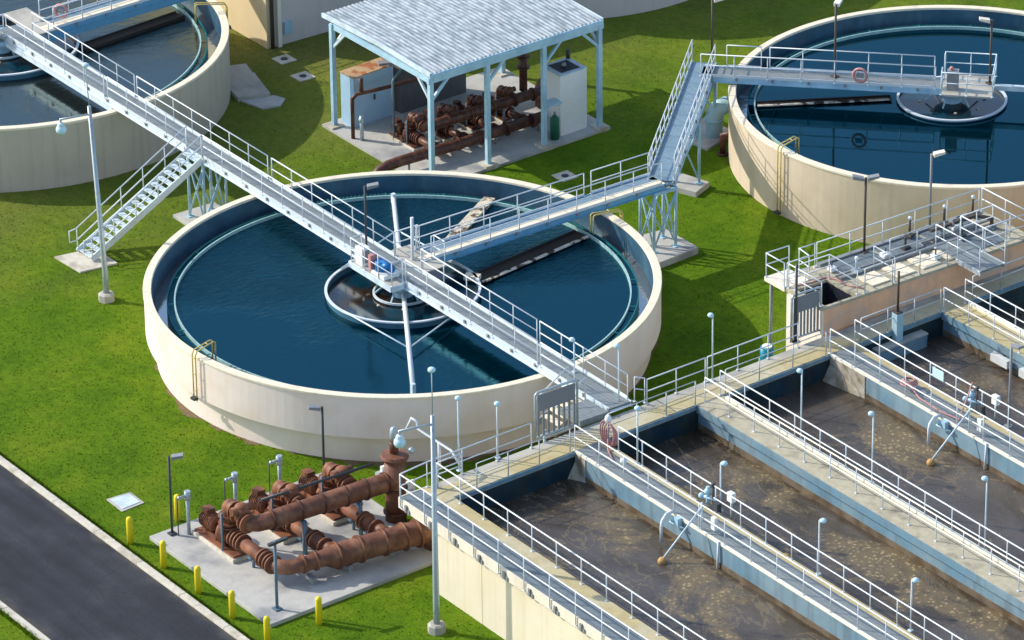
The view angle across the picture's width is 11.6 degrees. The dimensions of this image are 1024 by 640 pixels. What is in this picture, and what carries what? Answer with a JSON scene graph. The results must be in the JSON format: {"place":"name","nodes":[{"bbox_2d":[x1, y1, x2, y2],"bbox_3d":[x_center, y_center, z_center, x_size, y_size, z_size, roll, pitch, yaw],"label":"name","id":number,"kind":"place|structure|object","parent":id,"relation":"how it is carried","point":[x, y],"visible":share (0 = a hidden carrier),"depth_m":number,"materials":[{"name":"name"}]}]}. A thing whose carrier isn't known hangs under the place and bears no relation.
{"place":"outdoors","nodes":[
{"label":"outdoors","id":0,"kind":"place"},
{"bbox_2d":[0,465,235,639],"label":"road","id":1,"kind":"structure","parent":0,"point":[64,575],"depth_m":186.41,"materials":[{"name":"asphalt"}]},
{"bbox_2d":[0,0,1023,639],"bbox_3d":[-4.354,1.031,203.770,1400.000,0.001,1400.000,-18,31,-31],"label":"ground","id":2,"kind":"structure","parent":0,"point":[286,120],"depth_m":209.20,"materials":[{"name":"green plant"}]},
{"bbox_2d":[0,601,49,639],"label":"kerb","id":3,"kind":"structure","parent":2,"relation":"on","point":[26,624],"depth_m":183.79,"materials":[{"name":"concrete"}]},
{"bbox_2d":[56,62,114,303],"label":"street lamp","id":4,"kind":"object","parent":2,"relation":"on","point":[106,295],"visible":1,"depth_m":205.74,"materials":[{"name":"metal"}]},
{"bbox_2d":[54,249,116,272],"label":"stair pad","id":5,"kind":"object","parent":2,"relation":"on","point":[80,262],"visible":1,"depth_m":210.90,"materials":[{"name":"concrete"}]},
{"bbox_2d":[0,0,231,192],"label":"clarifier tank","id":6,"kind":"object","parent":2,"relation":"on","point":[40,156],"visible":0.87,"depth_m":218.43,"materials":[{"name":"beige concrete"}]},
{"bbox_2d":[0,21,75,73],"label":"water","id":7,"kind":"structure","parent":6,"relation":"in","point":[14,65],"depth_m":224.23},
{"bbox_2d":[0,14,78,80],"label":"clarifier mechanism","id":8,"kind":"object","parent":6,"relation":"in","point":[20,75],"visible":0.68,"depth_m":222.79,"materials":[{"name":"white metal"}]},
{"bbox_2d":[0,0,206,125],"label":"water","id":9,"kind":"structure","parent":6,"relation":"in","point":[161,57],"depth_m":223.71,"materials":[{"name":"liquid"}]},
{"bbox_2d":[35,0,186,41],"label":"footbridge","id":10,"kind":"object","parent":6,"relation":"on","point":[88,17],"visible":0.99,"depth_m":226.43,"materials":[{"name":"metal"}]},
{"bbox_2d":[181,2,219,60],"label":"water","id":11,"kind":"structure","parent":6,"relation":"in","point":[213,36],"depth_m":227.65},
{"bbox_2d":[0,455,249,639],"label":"kerb","id":12,"kind":"structure","parent":2,"relation":"on","point":[127,554],"depth_m":188.52,"materials":[{"name":"concrete"}]},
{"bbox_2d":[106,492,143,511],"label":"manhole cover","id":13,"kind":"object","parent":2,"relation":"on","point":[126,501],"visible":1,"depth_m":192.10,"materials":[{"name":"concrete"}]},
{"bbox_2d":[68,126,202,260],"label":"staircase","id":14,"kind":"structure","parent":2,"relation":"on","point":[150,206],"depth_m":211.88,"materials":[{"name":"metal"}]},
{"bbox_2d":[173,157,227,225],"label":"support tower","id":15,"kind":"structure","parent":2,"relation":"on","point":[188,216],"depth_m":214.09,"materials":[{"name":"grey metal"}]},
{"bbox_2d":[0,7,632,412],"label":"footbridge","id":16,"kind":"object","parent":15,"relation":"on","point":[24,37],"visible":0.96,"depth_m":206.70,"materials":[{"name":"metal"}]},
{"bbox_2d":[355,243,369,266],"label":"control cabinet","id":17,"kind":"object","parent":16,"relation":"on","point":[359,248],"visible":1,"depth_m":202.64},
{"bbox_2d":[368,253,399,280],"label":"drive unit","id":18,"kind":"object","parent":16,"relation":"on","point":[385,265],"visible":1,"depth_m":201.74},
{"bbox_2d":[560,376,645,426],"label":"landing","id":19,"kind":"object","parent":16,"relation":"attached to","point":[590,412],"visible":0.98,"depth_m":191.38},
{"bbox_2d":[534,379,578,440],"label":"metal screen","id":20,"kind":"object","parent":19,"relation":"attached to","point":[553,398],"visible":0.98,"depth_m":189.68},
{"bbox_2d":[536,366,585,442],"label":"steps","id":21,"kind":"structure","parent":19,"relation":"attached to","point":[556,419],"depth_m":192.40,"materials":[{"name":"grey metal"}]},
{"bbox_2d":[230,63,284,109],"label":"concrete slab","id":22,"kind":"object","parent":2,"relation":"on","point":[248,87],"visible":0.84,"depth_m":226.20,"materials":[{"name":"concrete"}]},
{"bbox_2d":[216,0,363,48],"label":"building","id":23,"kind":"structure","parent":2,"relation":"on","point":[268,24],"depth_m":231.41,"materials":[{"name":"concrete"}]},
{"bbox_2d":[150,472,431,627],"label":"concrete pad","id":24,"kind":"object","parent":2,"relation":"on","point":[253,589],"visible":0.56,"depth_m":186.83,"materials":[{"name":"concrete"}]},
{"bbox_2d":[167,452,183,535],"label":"area light","id":25,"kind":"object","parent":24,"relation":"on","point":[175,456],"visible":1,"depth_m":188.60,"materials":[{"name":"metal"}]},
{"bbox_2d":[176,490,190,535],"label":"actuator post","id":26,"kind":"object","parent":24,"relation":"on","point":[186,496],"visible":1,"depth_m":188.97,"materials":[{"name":"metal"}]},
{"bbox_2d":[191,498,272,570],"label":"pump","id":27,"kind":"object","parent":24,"relation":"on","point":[223,532],"visible":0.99,"depth_m":187.51,"materials":[{"name":"metal"}]},
{"bbox_2d":[267,536,287,611],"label":"steel post","id":28,"kind":"object","parent":24,"relation":"on","point":[276,607],"visible":1,"depth_m":183.56,"materials":[{"name":"metal"}]},
{"bbox_2d":[248,480,324,549],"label":"pump","id":29,"kind":"object","parent":24,"relation":"on","point":[292,532],"visible":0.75,"depth_m":188.48,"materials":[{"name":"metal"}]},
{"bbox_2d":[307,405,324,474],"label":"area light","id":30,"kind":"object","parent":24,"relation":"on","point":[314,407],"visible":0.86,"depth_m":192.48,"materials":[{"name":"metal"}]},
{"bbox_2d":[245,426,414,554],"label":"header pipe","id":31,"kind":"object","parent":24,"relation":"on","point":[394,459],"visible":0.94,"depth_m":188.50,"materials":[{"name":"metal"}]},
{"bbox_2d":[298,462,374,530],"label":"pump","id":32,"kind":"object","parent":24,"relation":"on","point":[362,520],"visible":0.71,"depth_m":189.71,"materials":[{"name":"metal"}]},
{"bbox_2d":[261,518,431,584],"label":"header pipe","id":33,"kind":"object","parent":24,"relation":"on","point":[380,538],"visible":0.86,"depth_m":186.59,"materials":[{"name":"metal"}]},
{"bbox_2d":[143,170,661,461],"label":"clarifier tank","id":34,"kind":"object","parent":2,"relation":"on","point":[233,399],"visible":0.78,"depth_m":197.14,"materials":[{"name":"beige concrete"}]},
{"bbox_2d":[153,224,651,331],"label":"water","id":35,"kind":"structure","parent":34,"relation":"in","point":[160,297],"depth_m":204.18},
{"bbox_2d":[168,198,637,393],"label":"water","id":36,"kind":"structure","parent":34,"relation":"in","point":[251,299],"depth_m":201.74,"materials":[{"name":"liquid"}]},
{"bbox_2d":[328,267,477,320],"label":"water","id":37,"kind":"structure","parent":34,"relation":"in","point":[348,292],"depth_m":202.45,"materials":[{"name":"liquid"}]},
{"bbox_2d":[324,193,494,393],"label":"clarifier mechanism","id":38,"kind":"object","parent":34,"relation":"in","point":[406,324],"visible":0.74,"depth_m":201.85,"materials":[{"name":"white metal"}]},
{"bbox_2d":[154,342,658,466],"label":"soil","id":39,"kind":"structure","parent":2,"relation":"on","point":[187,411],"depth_m":196.03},
{"bbox_2d":[394,367,445,635],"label":"street lamp","id":40,"kind":"object","parent":2,"relation":"on","point":[436,625],"visible":1,"depth_m":181.06,"materials":[{"name":"metal"}]},
{"bbox_2d":[321,0,609,170],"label":"open shelter","id":41,"kind":"object","parent":2,"relation":"on","point":[430,43],"visible":0.99,"depth_m":219.41,"materials":[{"name":"white metal"}]},
{"bbox_2d":[322,68,610,173],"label":"concrete pad","id":42,"kind":"object","parent":2,"relation":"on","point":[381,146],"visible":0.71,"depth_m":221.37,"materials":[{"name":"concrete"}]},
{"bbox_2d":[339,57,394,127],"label":"electrical cabinet","id":43,"kind":"object","parent":42,"relation":"on","point":[377,105],"visible":0.76,"depth_m":222.61,"materials":[{"name":"metal"}]},
{"bbox_2d":[350,68,417,140],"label":"gas pipe","id":44,"kind":"object","parent":42,"relation":"on","point":[392,85],"visible":0.91,"depth_m":221.06,"materials":[{"name":"metal"}]},
{"bbox_2d":[387,112,438,151],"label":"pump","id":45,"kind":"object","parent":42,"relation":"on","point":[408,135],"visible":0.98,"depth_m":220.41,"materials":[{"name":"metal"}]},
{"bbox_2d":[393,65,465,113],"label":"generator cabinet","id":46,"kind":"object","parent":42,"relation":"on","point":[409,96],"visible":0.18,"depth_m":224.18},
{"bbox_2d":[423,103,468,142],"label":"pump","id":47,"kind":"object","parent":42,"relation":"on","point":[445,134],"visible":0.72,"depth_m":220.97,"materials":[{"name":"metal"}]},
{"bbox_2d":[372,111,547,171],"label":"header pipe","id":48,"kind":"object","parent":42,"relation":"on","point":[456,143],"visible":0.84,"depth_m":219.58,"materials":[{"name":"metal"}]},
{"bbox_2d":[452,94,497,132],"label":"pump","id":49,"kind":"object","parent":42,"relation":"on","point":[475,124],"visible":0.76,"depth_m":221.91,"materials":[{"name":"metal"}]},
{"bbox_2d":[417,53,540,130],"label":"header pipe","id":50,"kind":"object","parent":42,"relation":"on","point":[503,103],"visible":0.68,"depth_m":221.74,"materials":[{"name":"metal"}]},
{"bbox_2d":[482,85,527,123],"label":"pump","id":51,"kind":"object","parent":42,"relation":"on","point":[511,113],"visible":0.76,"depth_m":222.58,"materials":[{"name":"metal"}]},
{"bbox_2d":[550,112,558,140],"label":"gas cylinder","id":52,"kind":"object","parent":42,"relation":"on","point":[554,126],"visible":1,"depth_m":221.00,"materials":[{"name":"green paint"}]},
{"bbox_2d":[573,0,686,17],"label":"storage tank","id":53,"kind":"object","parent":2,"relation":"on","point":[609,8],"visible":0.34,"depth_m":233.77,"materials":[{"name":"concrete"}]},
{"bbox_2d":[639,185,697,267],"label":"support tower","id":54,"kind":"structure","parent":2,"relation":"on","point":[668,247],"depth_m":210.62,"materials":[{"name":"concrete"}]},
{"bbox_2d":[410,152,667,261],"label":"footbridge","id":55,"kind":"object","parent":54,"relation":"on","point":[484,236],"visible":1,"depth_m":206.61,"materials":[{"name":"metal"}]},
{"bbox_2d":[666,123,708,196],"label":"support tower","id":56,"kind":"structure","parent":2,"relation":"on","point":[688,185],"depth_m":216.46,"materials":[{"name":"concrete"}]},
{"bbox_2d":[646,39,717,185],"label":"footbridge","id":57,"kind":"object","parent":56,"relation":"on","point":[680,129],"visible":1,"depth_m":214.79,"materials":[{"name":"metal"}]},
{"bbox_2d":[692,83,728,150],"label":"support tower","id":58,"kind":"structure","parent":2,"relation":"on","point":[707,143],"depth_m":220.92,"materials":[{"name":"concrete"}]},
{"bbox_2d":[398,265,1023,639],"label":"aeration basin","id":59,"kind":"object","parent":2,"relation":"on","point":[502,604],"visible":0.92,"depth_m":186.85,"materials":[{"name":"concrete"}]},
{"bbox_2d":[399,422,532,499],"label":"railing","id":60,"kind":"object","parent":59,"relation":"on","point":[461,449],"visible":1,"depth_m":187.28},
{"bbox_2d":[404,417,459,467],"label":"pipe","id":61,"kind":"object","parent":60,"relation":"attached to","point":[439,444],"visible":0.91,"depth_m":187.97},
{"bbox_2d":[399,474,647,639],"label":"railing","id":62,"kind":"object","parent":59,"relation":"on","point":[498,572],"visible":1,"depth_m":180.00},
{"bbox_2d":[476,428,571,488],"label":"railing","id":63,"kind":"object","parent":59,"relation":"on","point":[539,464],"visible":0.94,"depth_m":187.31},
{"bbox_2d":[436,462,705,639],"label":"railing","id":64,"kind":"object","parent":59,"relation":"on","point":[556,566],"visible":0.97,"depth_m":180.46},
{"bbox_2d":[599,420,617,459],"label":"hose","id":65,"kind":"object","parent":59,"relation":"on","point":[614,443],"visible":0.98,"depth_m":189.04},
{"bbox_2d":[607,381,696,428],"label":"railing","id":66,"kind":"object","parent":59,"relation":"on","point":[658,406],"visible":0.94,"depth_m":190.85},
{"bbox_2d":[479,478,830,639],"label":"water","id":67,"kind":"structure","parent":59,"relation":"in","point":[701,596],"depth_m":183.04,"materials":[{"name":"liquid"}]},
{"bbox_2d":[645,357,706,404],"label":"railing","id":68,"kind":"object","parent":59,"relation":"on","point":[647,390],"visible":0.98,"depth_m":192.69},
{"bbox_2d":[658,502,719,568],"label":"level float","id":69,"kind":"object","parent":59,"relation":"attached to","point":[677,521],"visible":1,"depth_m":183.29,"materials":[{"name":"grey metal"}]},
{"bbox_2d":[696,483,735,530],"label":"valve station","id":70,"kind":"object","parent":59,"relation":"on","point":[716,506],"visible":1,"depth_m":184.19,"materials":[{"name":"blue metal"}]},
{"bbox_2d":[573,425,917,639],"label":"railing","id":71,"kind":"object","parent":59,"relation":"on","point":[724,544],"visible":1,"depth_m":181.23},
{"bbox_2d":[706,323,798,381],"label":"railing","id":72,"kind":"object","parent":59,"relation":"on","point":[767,346],"visible":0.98,"depth_m":194.99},
{"bbox_2d":[724,331,827,394],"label":"railing","id":73,"kind":"object","parent":59,"relation":"on","point":[759,368],"visible":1,"depth_m":194.15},
{"bbox_2d":[617,426,962,639],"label":"railing","id":74,"kind":"object","parent":59,"relation":"on","point":[766,531],"visible":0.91,"depth_m":181.21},
{"bbox_2d":[792,263,800,343],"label":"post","id":75,"kind":"object","parent":59,"relation":"on","point":[796,298],"visible":0.88,"depth_m":196.02,"materials":[{"name":"metal"}]},
{"bbox_2d":[628,429,1023,639],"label":"water","id":76,"kind":"structure","parent":59,"relation":"in","point":[949,606],"depth_m":184.54,"materials":[{"name":"liquid"}]},
{"bbox_2d":[703,377,1023,591],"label":"railing","id":77,"kind":"object","parent":59,"relation":"on","point":[882,495],"visible":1,"depth_m":185.09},
{"bbox_2d":[718,370,1023,563],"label":"railing","id":78,"kind":"object","parent":59,"relation":"on","point":[872,473],"visible":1,"depth_m":185.99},
{"bbox_2d":[750,381,1023,571],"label":"water","id":79,"kind":"structure","parent":59,"relation":"in","point":[950,477],"depth_m":190.10,"materials":[{"name":"liquid"}]},
{"bbox_2d":[892,271,902,341],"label":"area light","id":80,"kind":"object","parent":59,"relation":"on","point":[897,325],"visible":0.96,"depth_m":197.45,"materials":[{"name":"metal"}]},
{"bbox_2d":[859,288,941,342],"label":"railing","id":81,"kind":"object","parent":59,"relation":"on","point":[887,331],"visible":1,"depth_m":197.53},
{"bbox_2d":[828,328,1023,456],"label":"railing","id":82,"kind":"object","parent":59,"relation":"on","point":[930,410],"visible":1,"depth_m":191.50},
{"bbox_2d":[900,377,972,419],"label":"hose","id":83,"kind":"object","parent":59,"relation":"on","point":[914,382],"visible":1,"depth_m":192.44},
{"bbox_2d":[853,319,1023,430],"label":"railing","id":84,"kind":"object","parent":59,"relation":"on","point":[955,387],"visible":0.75,"depth_m":193.01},
{"bbox_2d":[889,334,1023,437],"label":"water","id":85,"kind":"structure","parent":59,"relation":"in","point":[964,363],"depth_m":196.44,"materials":[{"name":"liquid"}]},
{"bbox_2d":[926,405,987,469],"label":"level float","id":86,"kind":"object","parent":59,"relation":"attached to","point":[943,424],"visible":1,"depth_m":189.87,"materials":[{"name":"grey metal"}]},
{"bbox_2d":[960,386,999,431],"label":"valve station","id":87,"kind":"object","parent":59,"relation":"on","point":[980,408],"visible":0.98,"depth_m":190.81,"materials":[{"name":"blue metal"}]},
{"bbox_2d":[942,287,1023,353],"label":"railing","id":88,"kind":"object","parent":59,"relation":"on","point":[968,324],"visible":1,"depth_m":197.04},
{"bbox_2d":[963,279,1023,330],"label":"railing","id":89,"kind":"object","parent":59,"relation":"on","point":[964,302],"visible":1,"depth_m":198.28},
{"bbox_2d":[996,303,1023,329],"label":"water","id":90,"kind":"structure","parent":59,"relation":"in","point":[1011,319],"depth_m":201.12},
{"bbox_2d":[1003,343,1023,428],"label":"area light","id":91,"kind":"object","parent":59,"relation":"on","point":[1016,346],"visible":0.98,"depth_m":189.32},
{"bbox_2d":[764,245,807,343],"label":"access platform","id":92,"kind":"structure","parent":2,"relation":"on","point":[778,280],"depth_m":199.43,"materials":[{"name":"metal"}]},
{"bbox_2d":[728,5,1023,243],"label":"clarifier tank","id":93,"kind":"object","parent":2,"relation":"on","point":[776,176],"visible":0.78,"depth_m":213.82,"materials":[{"name":"beige concrete"}]},
{"bbox_2d":[704,96,747,138],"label":"pipe","id":94,"kind":"object","parent":93,"relation":"attached to","point":[714,119],"visible":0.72,"depth_m":220.87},
{"bbox_2d":[748,29,1023,183],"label":"water","id":95,"kind":"structure","parent":93,"relation":"in","point":[891,139],"depth_m":217.34,"materials":[{"name":"liquid"}]},
{"bbox_2d":[896,76,1023,122],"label":"clarifier mechanism","id":96,"kind":"object","parent":93,"relation":"in","point":[1001,88],"visible":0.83,"depth_m":218.12,"materials":[{"name":"metal"}]},
{"bbox_2d":[699,45,997,98],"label":"footbridge","id":97,"kind":"object","parent":96,"relation":"on","point":[971,85],"visible":1,"depth_m":218.79,"materials":[{"name":"grey metal"}]},
{"bbox_2d":[947,66,958,90],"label":"control cabinet","id":98,"kind":"object","parent":97,"relation":"on","point":[952,78],"visible":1,"depth_m":217.51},
{"bbox_2d":[979,17,992,84],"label":"area light","id":99,"kind":"object","parent":97,"relation":"on","point":[986,20],"visible":1,"depth_m":217.45,"materials":[{"name":"grey metal"}]},
{"bbox_2d":[899,90,1003,118],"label":"water","id":100,"kind":"structure","parent":96,"relation":"in","point":[909,101],"depth_m":218.70,"materials":[{"name":"liquid"}]},
{"bbox_2d":[785,209,1023,350],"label":"channel box","id":101,"kind":"object","parent":2,"relation":"on","point":[844,306],"visible":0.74,"depth_m":199.96,"materials":[{"name":"concrete"}]},
{"bbox_2d":[786,243,816,287],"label":"railing","id":102,"kind":"object","parent":101,"relation":"on","point":[809,256],"visible":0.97,"depth_m":199.12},
{"bbox_2d":[790,286,820,342],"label":"metal screen","id":103,"kind":"object","parent":101,"relation":"attached to","point":[808,301],"visible":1,"depth_m":196.71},
{"bbox_2d":[794,254,858,294],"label":"railing","id":104,"kind":"object","parent":101,"relation":"on","point":[829,266],"visible":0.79,"depth_m":198.38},
{"bbox_2d":[852,173,879,253],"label":"area light","id":105,"kind":"object","parent":101,"relation":"on","point":[868,178],"visible":1,"depth_m":200.12,"materials":[{"name":"brown metal"}]},
{"bbox_2d":[815,188,979,266],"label":"railing","id":106,"kind":"object","parent":101,"relation":"on","point":[850,242],"visible":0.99,"depth_m":201.96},
{"bbox_2d":[863,241,948,293],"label":"railing","id":107,"kind":"object","parent":101,"relation":"on","point":[919,273],"visible":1,"depth_m":198.84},
{"bbox_2d":[835,220,989,276],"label":"pipe","id":108,"kind":"object","parent":101,"relation":"on","point":[914,249],"visible":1,"depth_m":201.34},
{"bbox_2d":[889,220,944,259],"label":"railing","id":109,"kind":"object","parent":101,"relation":"on","point":[917,241],"visible":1,"depth_m":200.87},
{"bbox_2d":[925,149,945,225],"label":"area light","id":110,"kind":"object","parent":101,"relation":"on","point":[938,153],"visible":0.96,"depth_m":202.28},
{"bbox_2d":[929,214,993,235],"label":"pipe","id":111,"kind":"object","parent":101,"relation":"on","point":[951,223],"visible":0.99,"depth_m":202.71,"materials":[{"name":"grey metal"}]},
{"bbox_2d":[934,215,1005,275],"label":"catwalk","id":112,"kind":"object","parent":101,"relation":"on","point":[971,258],"visible":1,"depth_m":200.54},
{"bbox_2d":[547,49,586,135],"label":"electrical cabinet","id":113,"kind":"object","parent":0,"point":[567,89],"depth_m":221.29,"materials":[{"name":"metal"}]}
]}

